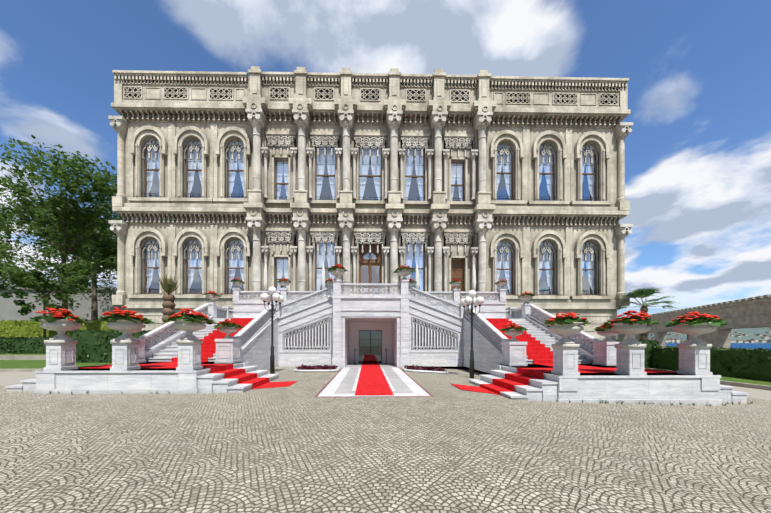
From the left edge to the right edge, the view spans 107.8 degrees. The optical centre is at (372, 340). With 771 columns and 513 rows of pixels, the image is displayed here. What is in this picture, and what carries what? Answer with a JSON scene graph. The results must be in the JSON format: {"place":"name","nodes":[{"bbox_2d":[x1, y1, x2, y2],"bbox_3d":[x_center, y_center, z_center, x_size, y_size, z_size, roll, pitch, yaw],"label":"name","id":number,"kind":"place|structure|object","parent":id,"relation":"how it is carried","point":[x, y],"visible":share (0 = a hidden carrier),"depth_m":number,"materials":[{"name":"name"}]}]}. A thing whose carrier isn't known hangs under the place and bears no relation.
{"place":"outdoors","nodes":[
{"label":"outdoors","id":0,"kind":"place"},
{"bbox_2d":[0,366,770,512],"bbox_3d":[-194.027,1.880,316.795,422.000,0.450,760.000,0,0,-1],"label":"ground","id":1,"kind":"structure","parent":0,"point":[299,447],"depth_m":4.22,"materials":[{"name":"beige stone"}]},
{"bbox_2d":[0,372,35,385],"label":"footpath","id":2,"kind":"structure","parent":1,"relation":"on","point":[10,378],"depth_m":12.64,"materials":[{"name":"beige stone"}]},
{"bbox_2d":[0,286,124,320],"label":"wall","id":3,"kind":"structure","parent":1,"relation":"on","point":[9,308],"depth_m":56.86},
{"bbox_2d":[111,66,630,340],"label":"palace","id":4,"kind":"structure","parent":1,"relation":"on","point":[172,219],"depth_m":22.70,"materials":[{"name":"beige stone"}]},
{"bbox_2d":[144,147,595,296],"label":"palace window frames","id":5,"kind":"structure","parent":4,"relation":"in","point":[423,176],"depth_m":23.21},
{"bbox_2d":[108,108,632,299],"bbox_3d":[0.187,-10.340,22.539,41.684,15.110,1.498,0,0,-1],"label":"palace carving","id":6,"kind":"object","parent":4,"relation":"attached to","point":[302,119],"visible":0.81,"depth_m":22.42},
{"bbox_2d":[125,88,616,294],"bbox_3d":[0.151,-9.440,23.811,39.900,22.190,2.654,0,0,-1],"label":"palace interior","id":7,"kind":"object","parent":4,"relation":"in","point":[414,183],"visible":0.15,"depth_m":24.94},
{"bbox_2d":[146,141,593,293],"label":"curtains","id":8,"kind":"object","parent":7,"relation":"in","point":[507,178],"depth_m":23.42,"materials":[{"name":"fabric"}]},
{"bbox_2d":[359,235,463,297],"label":"palace doors","id":9,"kind":"structure","parent":4,"relation":"in","point":[457,268],"depth_m":23.33,"materials":[{"name":"brown wood"}]},
{"bbox_2d":[346,318,395,365],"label":"entrance alcove wall","id":10,"kind":"structure","parent":1,"relation":"on","point":[386,326],"depth_m":20.62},
{"bbox_2d":[353,330,387,363],"bbox_3d":[-0.143,0.430,20.383,2.480,2.450,0.740,0,0,-1],"label":"door frame","id":11,"kind":"object","parent":10,"relation":"in","point":[370,343],"visible":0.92,"depth_m":20.69,"materials":[{"name":"black metal"}]},
{"bbox_2d":[359,331,381,362],"bbox_3d":[-0.148,0.430,20.733,1.720,2.450,0.001,0,0,-1],"label":"glass door","id":12,"kind":"structure","parent":11,"relation":"in","point":[364,346],"depth_m":20.73,"materials":[{"name":"glass"}]},
{"bbox_2d":[295,364,446,371],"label":"dark flowerbed plants","id":13,"kind":"object","parent":1,"relation":"on","point":[331,367],"visible":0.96,"depth_m":15.41,"materials":[{"name":"plant"}]},
{"bbox_2d":[293,367,448,373],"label":"flower beds","id":14,"kind":"object","parent":1,"relation":"on","point":[403,368],"visible":0.69,"depth_m":14.93,"materials":[{"name":"stone"}]},
{"bbox_2d":[346,363,395,366],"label":"porch floor","id":15,"kind":"structure","parent":1,"relation":"on","point":[380,364],"depth_m":18.72,"materials":[{"name":"grey stone"}]},
{"bbox_2d":[318,367,429,396],"bbox_3d":[-0.020,1.674,12.894,3.360,0.062,9.080,0,0,-1],"label":"apron","id":16,"kind":"object","parent":1,"relation":"on","point":[329,390],"depth_m":10.60,"materials":[{"name":"white stone"}]},
{"bbox_2d":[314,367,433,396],"bbox_3d":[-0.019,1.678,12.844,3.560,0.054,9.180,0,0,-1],"label":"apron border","id":17,"kind":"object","parent":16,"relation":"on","point":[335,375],"visible":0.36,"depth_m":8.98,"materials":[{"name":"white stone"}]},
{"bbox_2d":[5,279,748,405],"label":"stairs","id":18,"kind":"structure","parent":1,"relation":"on","point":[629,380],"depth_m":13.04,"materials":[{"name":"stone"}]},
{"bbox_2d":[284,318,455,349],"bbox_3d":[-0.109,-0.475,18.323,11.240,2.180,0.001,0,0,-1],"label":"stair recess","id":19,"kind":"object","parent":18,"relation":"attached to","point":[315,348],"depth_m":18.37,"materials":[{"name":"grey stone"}]},
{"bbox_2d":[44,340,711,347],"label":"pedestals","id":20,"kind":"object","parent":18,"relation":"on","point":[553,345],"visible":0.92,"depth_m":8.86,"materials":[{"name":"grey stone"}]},
{"bbox_2d":[39,268,716,343],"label":"flower urns","id":21,"kind":"object","parent":20,"relation":"on","point":[126,328],"visible":0.75,"depth_m":8.87,"materials":[{"name":"grey stone"}]},
{"bbox_2d":[29,264,729,331],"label":"urn flowers","id":22,"kind":"object","parent":21,"relation":"on","point":[114,317],"visible":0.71,"depth_m":8.81,"materials":[{"name":"red plant"}]},
{"label":"terrace floor","id":23,"kind":"structure","parent":18,"relation":"on","visible":0},
{"bbox_2d":[263,263,475,290],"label":"parasols","id":24,"kind":"object","parent":23,"relation":"on","point":[265,281],"visible":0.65,"depth_m":21.23,"materials":[{"name":"white fabric"}]},
{"bbox_2d":[80,318,676,395],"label":"carpets","id":25,"kind":"object","parent":1,"relation":"on","point":[372,380],"visible":0.58,"depth_m":10.71,"materials":[{"name":"red carpet"}]},
{"bbox_2d":[0,355,770,390],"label":"kerbs","id":26,"kind":"structure","parent":1,"relation":"on","point":[43,357],"depth_m":14.93,"materials":[{"name":"grey stone"}]},
{"bbox_2d":[0,353,770,385],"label":"lawns","id":27,"kind":"structure","parent":1,"relation":"on","point":[22,364],"depth_m":17.26,"materials":[{"name":"green plant"}]},
{"bbox_2d":[0,203,49,288],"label":"tree","id":28,"kind":"object","parent":27,"relation":"on","point":[15,244],"depth_m":43.96,"materials":[{"name":"green plant"}]},
{"bbox_2d":[0,336,72,353],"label":"hedge","id":29,"kind":"object","parent":27,"relation":"on","point":[15,345],"visible":0.4,"depth_m":25.25,"materials":[{"name":"green plant"}]},
{"bbox_2d":[0,246,97,336],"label":"tree","id":30,"kind":"object","parent":27,"relation":"on","point":[17,277],"depth_m":25.63,"materials":[{"name":"green plant"}]},
{"bbox_2d":[30,266,65,290],"bbox_3d":[-30.557,-5.600,25.931,2.384,3.112,2.481,0,0,-1],"label":"tree foliage","id":31,"kind":"object","parent":30,"relation":"attached to","point":[58,268],"visible":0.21,"depth_m":25.95,"materials":[{"name":"green plant"}]},
{"bbox_2d":[0,320,111,336],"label":"yellow hedge","id":32,"kind":"object","parent":27,"relation":"on","point":[18,328],"visible":0.19,"depth_m":29.00,"materials":[{"name":"yellow plant"}]},
{"bbox_2d":[0,188,120,319],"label":"tree","id":33,"kind":"object","parent":27,"relation":"on","point":[107,264],"depth_m":46.67,"materials":[{"name":"green plant"}]},
{"bbox_2d":[47,228,116,273],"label":"tree foliage","id":34,"kind":"object","parent":33,"relation":"attached to","point":[94,250],"visible":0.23,"depth_m":46.11,"materials":[{"name":"green plant"}]},
{"bbox_2d":[0,134,122,309],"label":"tree","id":35,"kind":"object","parent":27,"relation":"on","point":[59,171],"depth_m":29.78,"materials":[{"name":"green plant"}]},
{"bbox_2d":[13,183,107,243],"bbox_3d":[-35.656,-13.797,32.200,7.374,6.132,8.154,0,0,-22],"label":"tree foliage","id":36,"kind":"object","parent":35,"relation":"attached to","point":[71,206],"visible":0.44,"depth_m":30.30,"materials":[{"name":"green plant"}]},
{"bbox_2d":[72,329,161,362],"bbox_3d":[-16.045,0.460,20.270,9.332,2.594,1.992,0,0,-1],"label":"hedge","id":37,"kind":"object","parent":27,"relation":"on","point":[94,346],"visible":0.25,"depth_m":19.41,"materials":[{"name":"green plant"}]},
{"bbox_2d":[162,294,175,337],"bbox_3d":[-13.445,-0.745,18.514,0.784,4.600,0.887,0,0,-1],"label":"palm","id":38,"kind":"object","parent":27,"relation":"on","point":[168,305],"visible":0.29,"depth_m":18.29,"materials":[{"name":"brown plant"}]},
{"bbox_2d":[156,273,178,293],"bbox_3d":[-13.336,-3.844,18.458,1.283,1.599,1.347,0,0,19],"label":"foliage","id":39,"kind":"object","parent":38,"relation":"on","point":[168,285],"visible":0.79,"depth_m":18.33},
{"bbox_2d":[632,296,658,339],"bbox_3d":[21.029,-0.764,21.750,1.553,5.438,1.723,0,0,-1],"label":"palm","id":40,"kind":"object","parent":27,"relation":"on","point":[643,336],"visible":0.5,"depth_m":21.64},
{"bbox_2d":[617,287,677,309],"bbox_3d":[20.979,-3.235,21.725,3.926,1.986,3.941,0,0,-1],"label":"palm","id":41,"kind":"object","parent":40,"relation":"attached to","point":[643,292],"visible":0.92,"depth_m":21.40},
{"bbox_2d":[49,390,752,405],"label":"weeds","id":42,"kind":"object","parent":1,"relation":"on","point":[569,400],"visible":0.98,"depth_m":8.48,"materials":[{"name":"green plant"}]},
{"bbox_2d":[263,294,687,377],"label":"lamp posts","id":43,"kind":"object","parent":1,"relation":"on","point":[272,363],"visible":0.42,"depth_m":13.84,"materials":[{"name":"black metal"}]},
{"bbox_2d":[260,286,483,305],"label":"lamp globes","id":44,"kind":"object","parent":43,"relation":"on","point":[477,301],"visible":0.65,"depth_m":13.65,"materials":[{"name":"white glass"}]},
{"bbox_2d":[582,339,658,367],"bbox_3d":[15.925,0.950,20.981,9.720,2.195,1.795,0,0,-1],"label":"hedge","id":45,"kind":"object","parent":1,"relation":"on","point":[648,356],"visible":0.08,"depth_m":20.35,"materials":[{"name":"green plant"}]},
{"bbox_2d":[649,346,770,380],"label":"hedge","id":46,"kind":"object","parent":1,"relation":"on","point":[751,363],"visible":0.56,"depth_m":15.25,"materials":[{"name":"green plant"}]},
{"bbox_2d":[720,384,770,400],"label":"footpath","id":47,"kind":"structure","parent":1,"relation":"on","point":[759,394],"depth_m":11.32,"materials":[{"name":"beige stone"}]},
{"bbox_2d":[0,0,770,317],"label":"sky","id":48,"kind":"structure","parent":0,"point":[698,145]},
{"bbox_2d":[625,327,770,342],"bbox_3d":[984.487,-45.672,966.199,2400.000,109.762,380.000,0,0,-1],"label":"shore","id":49,"kind":"structure","parent":0,"point":[751,332],"depth_m":927.95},
{"bbox_2d":[651,331,770,342],"bbox_3d":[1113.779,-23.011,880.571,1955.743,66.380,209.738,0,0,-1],"label":"houses","id":50,"kind":"structure","parent":49,"relation":"on","point":[755,340],"depth_m":789.04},
{"bbox_2d":[649,334,768,340],"bbox_3d":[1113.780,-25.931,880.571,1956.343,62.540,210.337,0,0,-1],"label":"house roof","id":51,"kind":"object","parent":50,"relation":"attached to","point":[730,340],"visible":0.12,"depth_m":785.39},
{"bbox_2d":[666,343,770,349],"bbox_3d":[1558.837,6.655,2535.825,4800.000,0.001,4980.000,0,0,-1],"label":"sea","id":52,"kind":"structure","parent":0,"point":[751,345],"depth_m":400.48,"materials":[{"name":"blue liquid"}]},
{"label":"quay","id":53,"kind":"structure","parent":0,"visible":0},
{"bbox_2d":[617,294,770,347],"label":"wall","id":54,"kind":"structure","parent":53,"relation":"on","point":[752,312],"depth_m":38.84,"materials":[{"name":"grey stone"}]}
]}

